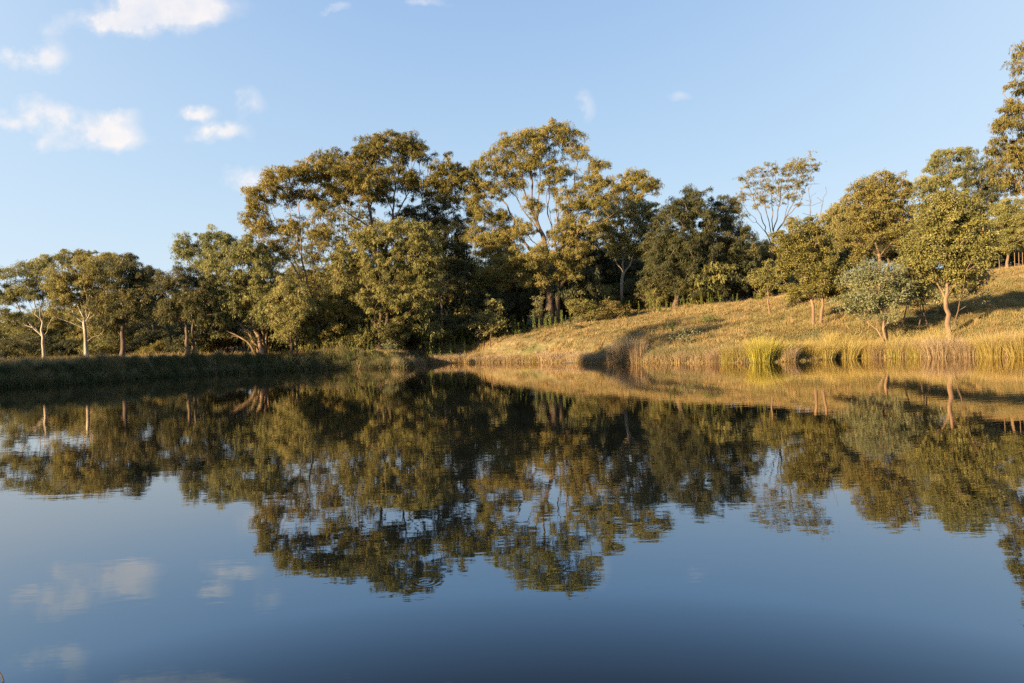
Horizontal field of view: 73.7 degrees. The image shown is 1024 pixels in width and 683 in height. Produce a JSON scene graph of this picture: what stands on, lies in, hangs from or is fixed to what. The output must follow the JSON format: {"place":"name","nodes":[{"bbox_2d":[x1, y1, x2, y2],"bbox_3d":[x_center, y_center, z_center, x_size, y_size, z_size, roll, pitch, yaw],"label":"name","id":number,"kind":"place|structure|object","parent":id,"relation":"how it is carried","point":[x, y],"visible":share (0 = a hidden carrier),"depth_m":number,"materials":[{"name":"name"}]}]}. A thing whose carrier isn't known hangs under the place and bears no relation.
{"place":"outdoors","nodes":[
{"label":"outdoors","id":0,"kind":"place"},
{"bbox_2d":[0,357,1023,682],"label":"water","id":1,"kind":"structure","parent":0,"point":[834,521],"depth_m":6.51,"materials":[{"name":"blue liquid"}]},
{"bbox_2d":[603,339,626,362],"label":"reed clump","id":2,"kind":"object","parent":1,"relation":"in","point":[611,356],"visible":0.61,"depth_m":47.44,"materials":[{"name":"plant"}]},
{"bbox_2d":[614,332,637,362],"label":"reed clump","id":3,"kind":"object","parent":1,"relation":"in","point":[623,352],"visible":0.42,"depth_m":46.96,"materials":[{"name":"plant"}]},
{"bbox_2d":[627,335,648,362],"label":"reed clump","id":4,"kind":"object","parent":1,"relation":"in","point":[638,350],"visible":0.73,"depth_m":46.06,"materials":[{"name":"plant"}]},
{"bbox_2d":[716,345,741,362],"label":"reed clump","id":5,"kind":"object","parent":1,"relation":"in","point":[725,357],"visible":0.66,"depth_m":41.16,"materials":[{"name":"plant"}]},
{"bbox_2d":[796,341,829,357],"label":"reed clump","id":6,"kind":"object","parent":1,"relation":"in","point":[814,352],"visible":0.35,"depth_m":41.22,"materials":[{"name":"plant"}]},
{"bbox_2d":[808,338,840,359],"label":"reed clump","id":7,"kind":"object","parent":1,"relation":"in","point":[827,354],"visible":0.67,"depth_m":41.05,"materials":[{"name":"plant"}]},
{"bbox_2d":[828,338,863,358],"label":"reed clump","id":8,"kind":"object","parent":1,"relation":"in","point":[849,352],"visible":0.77,"depth_m":41.14,"materials":[{"name":"plant"}]},
{"bbox_2d":[852,338,887,357],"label":"reed clump","id":9,"kind":"object","parent":1,"relation":"in","point":[862,354],"visible":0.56,"depth_m":40.87,"materials":[{"name":"plant"}]},
{"bbox_2d":[876,336,913,357],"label":"reed clump","id":10,"kind":"object","parent":1,"relation":"in","point":[891,353],"visible":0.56,"depth_m":40.07,"materials":[{"name":"plant"}]},
{"bbox_2d":[902,339,924,357],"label":"reed clump","id":11,"kind":"object","parent":1,"relation":"in","point":[911,353],"visible":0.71,"depth_m":39.34,"materials":[{"name":"plant"}]},
{"bbox_2d":[914,327,968,357],"bbox_3d":[24.352,0.028,38.529,3.050,1.820,2.760,-2,0,17],"label":"reed clump","id":12,"kind":"object","parent":1,"relation":"in","point":[933,353],"visible":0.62,"depth_m":38.29,"materials":[{"name":"beige plant"}]},
{"bbox_2d":[944,335,999,357],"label":"reed clump","id":13,"kind":"object","parent":1,"relation":"in","point":[961,352],"visible":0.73,"depth_m":37.40,"materials":[{"name":"plant"}]},
{"bbox_2d":[963,329,1018,357],"bbox_3d":[26.182,-0.067,36.997,3.259,1.900,2.748,-2,0,-12],"label":"reed clump","id":14,"kind":"object","parent":1,"relation":"in","point":[990,352],"visible":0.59,"depth_m":36.57,"materials":[{"name":"beige plant"}]},
{"bbox_2d":[977,327,1023,356],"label":"reed clump","id":15,"kind":"object","parent":1,"relation":"in","point":[995,346],"visible":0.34,"depth_m":36.41,"materials":[{"name":"plant"}]},
{"bbox_2d":[0,263,1023,385],"bbox_3d":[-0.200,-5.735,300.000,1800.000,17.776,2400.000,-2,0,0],"label":"ground","id":16,"kind":"structure","parent":0,"point":[512,343],"depth_m":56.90,"materials":[{"name":"beige plant"}]},
{"bbox_2d":[0,335,39,359],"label":"shrub","id":17,"kind":"object","parent":16,"relation":"on","point":[7,346],"visible":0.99,"depth_m":64.55,"materials":[{"name":"green plant"}]},
{"bbox_2d":[0,307,59,341],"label":"forest tree","id":18,"kind":"object","parent":16,"relation":"on","point":[34,332],"visible":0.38,"depth_m":78.91,"materials":[{"name":"green plant"}]},
{"bbox_2d":[9,330,64,357],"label":"shrub","id":19,"kind":"object","parent":16,"relation":"on","point":[37,340],"visible":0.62,"depth_m":67.79,"materials":[{"name":"green plant"}]},
{"bbox_2d":[0,253,76,357],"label":"gum tree","id":20,"kind":"object","parent":16,"relation":"on","point":[10,294],"visible":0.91,"depth_m":61.88,"materials":[{"name":"green plant"}]},
{"bbox_2d":[35,338,83,356],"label":"shrub","id":21,"kind":"object","parent":16,"relation":"on","point":[62,347],"visible":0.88,"depth_m":65.42,"materials":[{"name":"green plant"}]},
{"bbox_2d":[35,306,107,340],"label":"forest tree","id":22,"kind":"object","parent":16,"relation":"on","point":[56,322],"visible":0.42,"depth_m":79.21,"materials":[{"name":"green plant"}]},
{"bbox_2d":[41,253,117,356],"bbox_3d":[-38.085,-2.975,60.403,8.368,9.654,5.836,-2,0,29],"label":"gum tree","id":23,"kind":"object","parent":16,"relation":"on","point":[63,296],"visible":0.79,"depth_m":59.47,"materials":[{"name":"green plant"}]},
{"bbox_2d":[49,248,123,341],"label":"gum tree","id":24,"kind":"object","parent":16,"relation":"on","point":[69,253],"visible":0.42,"depth_m":77.38,"materials":[{"name":"green plant"}]},
{"bbox_2d":[74,336,128,355],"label":"shrub","id":25,"kind":"object","parent":16,"relation":"on","point":[114,344],"visible":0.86,"depth_m":65.23,"materials":[{"name":"green plant"}]},
{"bbox_2d":[63,306,143,338],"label":"forest tree","id":26,"kind":"object","parent":16,"relation":"on","point":[91,329],"visible":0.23,"depth_m":74.36,"materials":[{"name":"green plant"}]},
{"bbox_2d":[84,252,162,355],"bbox_3d":[-33.606,-2.938,59.163,7.044,9.563,4.442,-2,0,0],"label":"gum tree","id":27,"kind":"object","parent":16,"relation":"on","point":[129,294],"visible":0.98,"depth_m":58.52,"materials":[{"name":"green plant"}]},
{"bbox_2d":[126,327,170,351],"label":"shrub","id":28,"kind":"object","parent":16,"relation":"on","point":[150,337],"visible":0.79,"depth_m":67.85,"materials":[{"name":"green plant"}]},
{"bbox_2d":[135,340,169,356],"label":"shrub","id":29,"kind":"object","parent":16,"relation":"on","point":[155,347],"visible":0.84,"depth_m":64.72,"materials":[{"name":"green plant"}]},
{"bbox_2d":[139,265,181,330],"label":"gum tree","id":30,"kind":"object","parent":16,"relation":"on","point":[152,271],"visible":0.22,"depth_m":69.74,"materials":[{"name":"green plant"}]},
{"bbox_2d":[146,264,224,356],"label":"gum tree","id":31,"kind":"object","parent":16,"relation":"on","point":[187,284],"visible":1,"depth_m":56.50,"materials":[{"name":"green plant"}]},
{"bbox_2d":[163,325,214,353],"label":"shrub","id":32,"kind":"object","parent":16,"relation":"on","point":[176,337],"visible":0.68,"depth_m":61.44,"materials":[{"name":"green plant"}]},
{"bbox_2d":[167,224,245,316],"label":"gum tree","id":33,"kind":"object","parent":16,"relation":"on","point":[187,251],"visible":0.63,"depth_m":77.33,"materials":[{"name":"green plant"}]},
{"bbox_2d":[0,341,414,387],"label":"bank rushes","id":34,"kind":"object","parent":16,"relation":"on","point":[108,368],"visible":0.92,"depth_m":51.53,"materials":[{"name":"green plant"}]},
{"bbox_2d":[182,321,249,351],"bbox_3d":[-26.926,-0.447,63.520,6.315,4.262,5.096,-2,0,6],"label":"shrub","id":35,"kind":"object","parent":16,"relation":"on","point":[233,329],"visible":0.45,"depth_m":63.19,"materials":[{"name":"green plant"}]},
{"bbox_2d":[194,322,242,353],"bbox_3d":[-27.155,-0.445,64.380,5.166,4.319,6.400,-2,0,8],"label":"shrub","id":36,"kind":"object","parent":16,"relation":"on","point":[228,338],"visible":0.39,"depth_m":62.78,"materials":[{"name":"green plant"}]},
{"bbox_2d":[190,231,288,354],"bbox_3d":[-23.232,-3.802,58.533,8.881,10.923,5.813,-2,0,0],"label":"gum tree","id":37,"kind":"object","parent":16,"relation":"on","point":[259,269],"visible":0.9,"depth_m":57.58,"materials":[{"name":"green plant"}]},
{"bbox_2d":[0,337,480,375],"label":"meadow grass","id":38,"kind":"structure","parent":16,"relation":"on","point":[34,359],"depth_m":59.40,"materials":[{"name":"plant"}]},
{"bbox_2d":[238,317,288,352],"bbox_3d":[-21.166,-0.383,59.626,5.324,3.952,4.297,-2,0,14],"label":"shrub","id":39,"kind":"object","parent":16,"relation":"on","point":[265,328],"visible":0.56,"depth_m":58.76,"materials":[{"name":"green plant"}]},
{"bbox_2d":[267,323,316,353],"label":"shrub","id":40,"kind":"object","parent":16,"relation":"on","point":[281,346],"visible":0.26,"depth_m":59.82,"materials":[{"name":"green plant"}]},
{"bbox_2d":[262,275,323,355],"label":"gum tree","id":41,"kind":"object","parent":16,"relation":"on","point":[291,308],"visible":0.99,"depth_m":56.72,"materials":[{"name":"green plant"}]},
{"bbox_2d":[237,155,379,346],"bbox_3d":[-17.604,-7.648,60.651,12.827,18.037,6.788,-2,0,0],"label":"gum tree","id":42,"kind":"object","parent":16,"relation":"on","point":[354,181],"visible":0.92,"depth_m":59.56,"materials":[{"name":"green plant"}]},
{"bbox_2d":[292,324,337,351],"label":"shrub","id":43,"kind":"object","parent":16,"relation":"on","point":[306,339],"visible":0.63,"depth_m":58.83,"materials":[{"name":"green plant"}]},
{"bbox_2d":[207,348,426,368],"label":"grass","id":44,"kind":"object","parent":16,"relation":"on","point":[397,352],"visible":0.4,"depth_m":57.08,"materials":[{"name":"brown plant"}]},
{"bbox_2d":[268,203,393,297],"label":"gum tree","id":45,"kind":"object","parent":16,"relation":"on","point":[355,225],"visible":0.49,"depth_m":71.33,"materials":[{"name":"green plant"}]},
{"bbox_2d":[317,326,364,350],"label":"shrub","id":46,"kind":"object","parent":16,"relation":"on","point":[346,332],"visible":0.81,"depth_m":58.86,"materials":[{"name":"green plant"}]},
{"bbox_2d":[304,264,398,305],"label":"forest tree","id":47,"kind":"object","parent":16,"relation":"on","point":[358,285],"visible":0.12,"depth_m":75.19,"materials":[{"name":"green plant"}]},
{"bbox_2d":[333,329,374,349],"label":"shrub","id":48,"kind":"object","parent":16,"relation":"on","point":[361,338],"visible":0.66,"depth_m":58.91,"materials":[{"name":"green plant"}]},
{"bbox_2d":[352,323,386,349],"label":"shrub","id":49,"kind":"object","parent":16,"relation":"on","point":[372,336],"visible":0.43,"depth_m":59.09,"materials":[{"name":"green plant"}]},
{"bbox_2d":[351,298,414,344],"bbox_3d":[-11.858,-1.673,62.364,5.534,5.901,8.137,-2,0,22],"label":"shrub","id":50,"kind":"object","parent":16,"relation":"on","point":[372,316],"visible":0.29,"depth_m":59.88,"materials":[{"name":"green plant"}]},
{"bbox_2d":[321,216,449,350],"bbox_3d":[-10.973,-4.845,59.404,11.529,12.098,6.319,-2,0,0],"label":"gum tree","id":51,"kind":"object","parent":16,"relation":"on","point":[417,245],"visible":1,"depth_m":58.63,"materials":[{"name":"green plant"}]},
{"bbox_2d":[308,128,472,290],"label":"gum tree","id":52,"kind":"object","parent":16,"relation":"on","point":[413,147],"visible":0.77,"depth_m":65.49,"materials":[{"name":"green plant"}]},
{"bbox_2d":[378,319,414,345],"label":"shrub","id":53,"kind":"object","parent":16,"relation":"on","point":[391,328],"visible":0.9,"depth_m":58.99,"materials":[{"name":"green plant"}]},
{"bbox_2d":[410,308,446,350],"bbox_3d":[-7.670,-1.094,62.615,3.548,4.537,6.239,-2,0,-12],"label":"shrub","id":54,"kind":"object","parent":16,"relation":"on","point":[430,328],"visible":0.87,"depth_m":61.76,"materials":[{"name":"green plant"}]},
{"bbox_2d":[384,204,481,329],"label":"gum tree","id":55,"kind":"object","parent":16,"relation":"on","point":[455,265],"visible":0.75,"depth_m":67.17,"materials":[{"name":"green plant"}]},
{"bbox_2d":[426,309,469,341],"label":"shrub","id":56,"kind":"object","parent":16,"relation":"on","point":[449,323],"visible":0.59,"depth_m":63.70,"materials":[{"name":"green plant"}]},
{"bbox_2d":[431,295,494,330],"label":"shrub","id":57,"kind":"object","parent":16,"relation":"on","point":[456,306],"visible":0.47,"depth_m":67.51,"materials":[{"name":"green plant"}]},
{"bbox_2d":[449,252,503,335],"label":"gum tree","id":58,"kind":"object","parent":16,"relation":"on","point":[481,282],"visible":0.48,"depth_m":69.23,"materials":[{"name":"green plant"}]},
{"bbox_2d":[460,309,502,344],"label":"shrub","id":59,"kind":"object","parent":16,"relation":"on","point":[482,325],"visible":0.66,"depth_m":63.16,"materials":[{"name":"green plant"}]},
{"bbox_2d":[462,284,512,332],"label":"shrub","id":60,"kind":"object","parent":16,"relation":"on","point":[505,295],"visible":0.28,"depth_m":67.89,"materials":[{"name":"green plant"}]},
{"bbox_2d":[468,294,511,346],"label":"sapling","id":61,"kind":"object","parent":16,"relation":"on","point":[488,302],"visible":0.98,"depth_m":61.90,"materials":[{"name":"green plant"}]},
{"bbox_2d":[479,293,515,330],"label":"shrub","id":62,"kind":"object","parent":16,"relation":"on","point":[505,306],"visible":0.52,"depth_m":67.68,"materials":[{"name":"green plant"}]},
{"bbox_2d":[480,268,533,298],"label":"forest tree","id":63,"kind":"object","parent":16,"relation":"on","point":[512,289],"visible":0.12,"depth_m":74.97,"materials":[{"name":"green plant"}]},
{"bbox_2d":[473,224,551,298],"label":"gum tree","id":64,"kind":"object","parent":16,"relation":"on","point":[515,282],"visible":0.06,"depth_m":77.22,"materials":[{"name":"green plant"}]},
{"bbox_2d":[505,294,531,329],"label":"shrub","id":65,"kind":"object","parent":16,"relation":"on","point":[521,304],"visible":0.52,"depth_m":69.90,"materials":[{"name":"green plant"}]},
{"bbox_2d":[514,285,565,320],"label":"shrub","id":66,"kind":"object","parent":16,"relation":"on","point":[529,294],"visible":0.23,"depth_m":69.40,"materials":[{"name":"green plant"}]},
{"bbox_2d":[528,295,552,324],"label":"shrub","id":67,"kind":"object","parent":16,"relation":"on","point":[539,310],"visible":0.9,"depth_m":63.87,"materials":[{"name":"green plant"}]},
{"bbox_2d":[456,117,664,325],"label":"gum tree","id":68,"kind":"object","parent":16,"relation":"on","point":[508,259],"visible":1,"depth_m":65.46,"materials":[{"name":"green plant"}]},
{"bbox_2d":[391,347,749,366],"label":"shore rushes","id":69,"kind":"object","parent":16,"relation":"on","point":[548,356],"visible":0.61,"depth_m":54.57,"materials":[{"name":"yellow plant"}]},
{"bbox_2d":[548,258,606,304],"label":"shrub","id":70,"kind":"object","parent":16,"relation":"on","point":[589,275],"visible":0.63,"depth_m":66.68,"materials":[{"name":"green plant"}]},
{"bbox_2d":[554,275,600,314],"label":"shrub","id":71,"kind":"object","parent":16,"relation":"on","point":[591,296],"visible":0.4,"depth_m":67.28,"materials":[{"name":"green plant"}]},
{"bbox_2d":[565,290,600,322],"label":"shrub","id":72,"kind":"object","parent":16,"relation":"on","point":[572,305],"visible":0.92,"depth_m":62.55,"materials":[{"name":"green plant"}]},
{"bbox_2d":[550,225,637,293],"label":"gum tree","id":73,"kind":"object","parent":16,"relation":"on","point":[611,272],"visible":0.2,"depth_m":77.64,"materials":[{"name":"green plant"}]},
{"bbox_2d":[586,296,632,319],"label":"shrub","id":74,"kind":"object","parent":16,"relation":"on","point":[611,308],"visible":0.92,"depth_m":62.62,"materials":[{"name":"green plant"}]},
{"bbox_2d":[584,195,670,311],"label":"gum tree","id":75,"kind":"object","parent":16,"relation":"on","point":[633,213],"visible":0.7,"depth_m":71.28,"materials":[{"name":"green plant"}]},
{"bbox_2d":[615,292,649,310],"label":"shrub","id":76,"kind":"object","parent":16,"relation":"on","point":[635,301],"visible":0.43,"depth_m":71.35,"materials":[{"name":"green plant"}]},
{"bbox_2d":[634,273,674,307],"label":"shrub","id":77,"kind":"object","parent":16,"relation":"on","point":[643,286],"visible":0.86,"depth_m":67.33,"materials":[{"name":"green plant"}]},
{"bbox_2d":[643,281,668,308],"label":"shrub","id":78,"kind":"object","parent":16,"relation":"on","point":[660,300],"visible":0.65,"depth_m":66.92,"materials":[{"name":"green plant"}]},
{"bbox_2d":[635,183,723,306],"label":"gum tree","id":79,"kind":"object","parent":16,"relation":"on","point":[670,255],"visible":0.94,"depth_m":66.06,"materials":[{"name":"green plant"}]},
{"bbox_2d":[617,341,756,361],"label":"dark rushes","id":80,"kind":"object","parent":16,"relation":"on","point":[670,351],"visible":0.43,"depth_m":44.09,"materials":[{"name":"beige plant"}]},
{"bbox_2d":[679,261,738,304],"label":"shrub","id":81,"kind":"object","parent":16,"relation":"on","point":[717,268],"visible":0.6,"depth_m":65.60,"materials":[{"name":"green plant"}]},
{"bbox_2d":[703,282,734,301],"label":"shrub","id":82,"kind":"object","parent":16,"relation":"on","point":[719,288],"visible":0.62,"depth_m":66.16,"materials":[{"name":"green plant"}]},
{"bbox_2d":[694,194,764,302],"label":"gum tree","id":83,"kind":"object","parent":16,"relation":"on","point":[731,249],"visible":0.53,"depth_m":68.06,"materials":[{"name":"green plant"}]},
{"bbox_2d":[713,254,766,300],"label":"shrub","id":84,"kind":"object","parent":16,"relation":"on","point":[745,268],"visible":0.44,"depth_m":67.25,"materials":[{"name":"green plant"}]},
{"bbox_2d":[468,262,1023,362],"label":"grass tussocks","id":85,"kind":"object","parent":16,"relation":"on","point":[745,331],"depth_m":51.29,"materials":[{"name":"beige plant"}]},
{"bbox_2d":[739,329,784,362],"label":"reed clump","id":86,"kind":"object","parent":16,"relation":"on","point":[759,352],"visible":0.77,"depth_m":40.11,"materials":[{"name":"plant"}]},
{"bbox_2d":[742,258,783,313],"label":"gum sapling","id":87,"kind":"object","parent":16,"relation":"on","point":[767,277],"visible":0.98,"depth_m":52.82,"materials":[{"name":"green plant"}]},
{"bbox_2d":[732,150,825,295],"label":"gum tree","id":88,"kind":"object","parent":16,"relation":"on","point":[801,166],"visible":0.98,"depth_m":83.94,"materials":[{"name":"green plant"}]},
{"bbox_2d":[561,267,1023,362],"bbox_3d":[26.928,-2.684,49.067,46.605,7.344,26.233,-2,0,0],"label":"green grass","id":89,"kind":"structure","parent":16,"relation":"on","point":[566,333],"depth_m":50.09,"materials":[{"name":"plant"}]},
{"bbox_2d":[765,214,852,324],"bbox_3d":[20.270,-4.747,46.042,5.775,7.985,4.258,-2,0,0],"label":"gum tree","id":90,"kind":"object","parent":16,"relation":"on","point":[807,255],"visible":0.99,"depth_m":45.46,"materials":[{"name":"green plant"}]},
{"bbox_2d":[815,197,868,253],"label":"gum tree","id":91,"kind":"object","parent":16,"relation":"on","point":[827,219],"visible":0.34,"depth_m":73.50,"materials":[{"name":"green plant"}]},
{"bbox_2d":[830,245,863,304],"bbox_3d":[24.350,-4.614,50.042,2.689,4.778,3.007,-2,0,0],"label":"shrub","id":92,"kind":"object","parent":16,"relation":"on","point":[843,256],"visible":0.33,"depth_m":49.58,"materials":[{"name":"plant"}]},
{"bbox_2d":[826,257,923,344],"bbox_3d":[22.038,-2.058,41.127,5.513,6.150,3.206,-2,0,-12],"label":"wattle","id":93,"kind":"object","parent":16,"relation":"on","point":[868,300],"visible":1,"depth_m":40.79,"materials":[{"name":"green plant"}]},
{"bbox_2d":[830,168,926,288],"bbox_3d":[30.093,-9.083,56.219,7.919,10.048,4.690,-2,0,0],"label":"gum tree","id":94,"kind":"object","parent":16,"relation":"on","point":[889,223],"visible":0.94,"depth_m":55.46,"materials":[{"name":"green plant"}]},
{"bbox_2d":[736,325,1023,356],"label":"reed bed","id":95,"kind":"object","parent":16,"relation":"on","point":[835,339],"visible":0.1,"depth_m":41.20,"materials":[{"name":"beige plant"}]},
{"bbox_2d":[847,225,921,267],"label":"forest tree","id":96,"kind":"object","parent":16,"relation":"on","point":[870,255],"visible":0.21,"depth_m":88.40,"materials":[{"name":"green plant"}]},
{"bbox_2d":[746,277,1023,362],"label":"olive grass","id":97,"kind":"structure","parent":16,"relation":"on","point":[802,308],"depth_m":45.39,"materials":[{"name":"plant"}]},
{"bbox_2d":[882,252,952,330],"bbox_3d":[25.164,-3.237,42.615,4.169,5.417,3.196,-2,0,0],"label":"wattle","id":98,"kind":"object","parent":16,"relation":"on","point":[926,296],"visible":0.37,"depth_m":42.27,"materials":[{"name":"green plant"}]},
{"bbox_2d":[907,146,979,198],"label":"gum tree","id":99,"kind":"object","parent":16,"relation":"on","point":[924,184],"visible":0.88,"depth_m":79.39,"materials":[{"name":"green plant"}]},
{"bbox_2d":[894,180,1006,337],"bbox_3d":[25.911,-4.802,40.492,6.075,9.577,4.242,-2,0,0],"label":"gum tree","id":100,"kind":"object","parent":16,"relation":"on","point":[954,220],"visible":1,"depth_m":39.85,"materials":[{"name":"green plant"}]},
{"bbox_2d":[936,268,996,326],"bbox_3d":[28.241,-2.685,41.993,3.866,3.880,2.606,-2,0,0],"label":"wattle","id":101,"kind":"object","parent":16,"relation":"on","point":[986,275],"visible":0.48,"depth_m":41.99,"materials":[{"name":"green plant"}]},
{"bbox_2d":[957,154,1011,230],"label":"gum tree","id":102,"kind":"object","parent":16,"relation":"on","point":[985,190],"visible":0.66,"depth_m":71.60,"materials":[{"name":"green plant"}]},
{"bbox_2d":[977,40,1023,199],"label":"gum tree","id":103,"kind":"object","parent":16,"relation":"on","point":[1005,122],"visible":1,"depth_m":53.93,"materials":[{"name":"green plant"}]},
{"bbox_2d":[985,196,1023,266],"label":"gum tree","id":104,"kind":"object","parent":16,"relation":"on","point":[1010,217],"visible":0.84,"depth_m":62.43,"materials":[{"name":"green plant"}]},
{"bbox_2d":[990,328,1023,356],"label":"reed clump","id":105,"kind":"object","parent":16,"relation":"on","point":[1019,351],"visible":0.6,"depth_m":35.78,"materials":[{"name":"yellow plant"}]},
{"bbox_2d":[0,0,1023,329],"label":"sky","id":106,"kind":"structure","parent":0,"point":[126,126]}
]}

